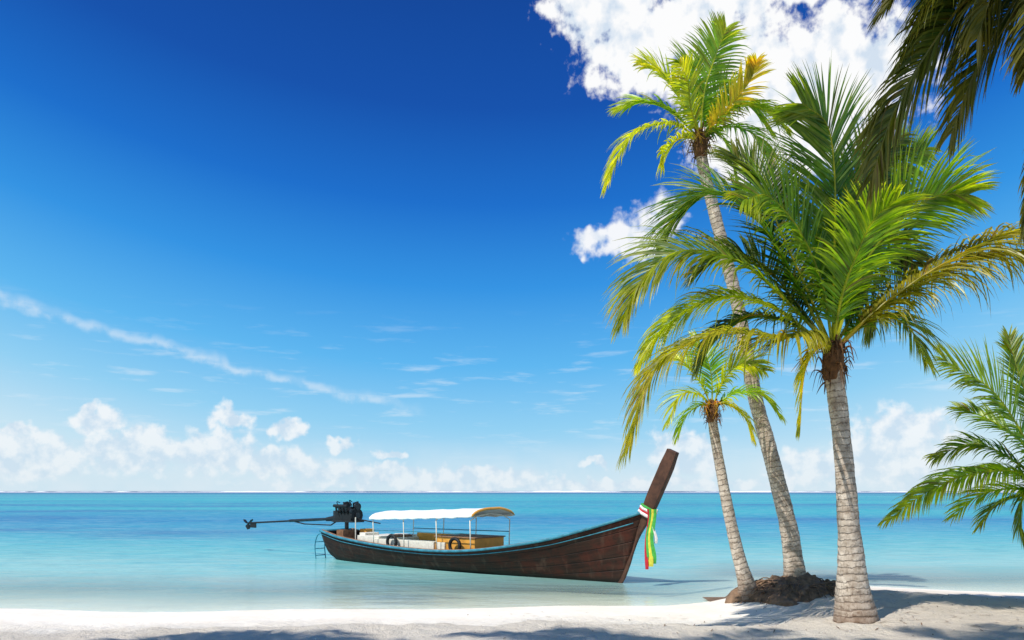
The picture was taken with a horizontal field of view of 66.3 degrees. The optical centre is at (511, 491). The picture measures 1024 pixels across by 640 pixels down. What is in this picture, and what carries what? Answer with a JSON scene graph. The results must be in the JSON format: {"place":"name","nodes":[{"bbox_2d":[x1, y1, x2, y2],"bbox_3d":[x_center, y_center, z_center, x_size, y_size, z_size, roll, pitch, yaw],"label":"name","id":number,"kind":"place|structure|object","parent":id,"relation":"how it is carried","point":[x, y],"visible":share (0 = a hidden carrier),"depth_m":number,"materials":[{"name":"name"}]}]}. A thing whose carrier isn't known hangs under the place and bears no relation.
{"place":"outdoors","nodes":[
{"label":"outdoors","id":0,"kind":"place"},
{"bbox_2d":[0,491,1023,600],"bbox_3d":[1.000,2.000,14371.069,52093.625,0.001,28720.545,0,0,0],"label":"sea water","id":1,"kind":"structure","parent":0,"point":[200,541],"depth_m":34.52,"materials":[{"name":"blue liquid"}]},
{"bbox_2d":[243,448,678,593],"bbox_3d":[-2.755,0.718,21.280,16.024,3.204,1.938,0,0,40],"label":"longtail boat","id":2,"kind":"object","parent":1,"relation":"on","point":[603,552],"visible":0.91,"depth_m":18.46,"materials":[{"name":"brown wood"}]},
{"bbox_2d":[0,572,1023,639],"bbox_3d":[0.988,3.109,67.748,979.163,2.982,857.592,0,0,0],"label":"sand beach","id":3,"kind":"structure","parent":0,"point":[99,614],"depth_m":11.89,"materials":[{"name":"white sand"}]},
{"bbox_2d":[600,9,805,577],"bbox_3d":[3.458,-3.316,13.873,3.823,10.300,2.093,0,0,0],"label":"coconut palm","id":4,"kind":"object","parent":3,"relation":"on","point":[685,81],"visible":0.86,"depth_m":13.88,"materials":[{"name":"green plant"}]},
{"bbox_2d":[654,327,786,601],"bbox_3d":[3.503,-0.497,13.415,2.192,4.760,1.328,0,0,0],"label":"coconut palm","id":5,"kind":"object","parent":3,"relation":"on","point":[746,584],"visible":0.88,"depth_m":13.34,"materials":[{"name":"green plant"}]},
{"bbox_2d":[703,572,835,606],"bbox_3d":[4.950,1.691,13.500,2.800,0.578,2.300,0,0,0],"label":"root mound","id":6,"kind":"object","parent":3,"relation":"on","point":[788,591],"visible":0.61,"depth_m":13.04,"materials":[{"name":"soil"}]},
{"bbox_2d":[601,52,1023,623],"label":"coconut palm","id":7,"kind":"object","parent":3,"relation":"on","point":[845,243],"visible":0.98,"depth_m":10.26,"materials":[{"name":"green plant"}]},
{"bbox_2d":[849,0,1023,245],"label":"coconut palm","id":8,"kind":"object","parent":3,"relation":"on","point":[938,18],"visible":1,"depth_m":6.83,"materials":[{"name":"green plant"}]},
{"bbox_2d":[877,325,1023,548],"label":"coconut palm","id":9,"kind":"object","parent":3,"relation":"on","point":[931,487],"visible":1,"depth_m":11.94,"materials":[{"name":"green plant"}]},
{"bbox_2d":[0,0,1023,490],"label":"sky","id":10,"kind":"structure","parent":0,"point":[246,245],"materials":[{"name":"blue"}]},
{"bbox_2d":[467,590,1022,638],"bbox_3d":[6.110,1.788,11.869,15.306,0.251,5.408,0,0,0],"label":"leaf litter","id":11,"kind":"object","parent":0,"point":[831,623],"visible":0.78,"depth_m":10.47,"materials":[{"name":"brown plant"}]}
]}

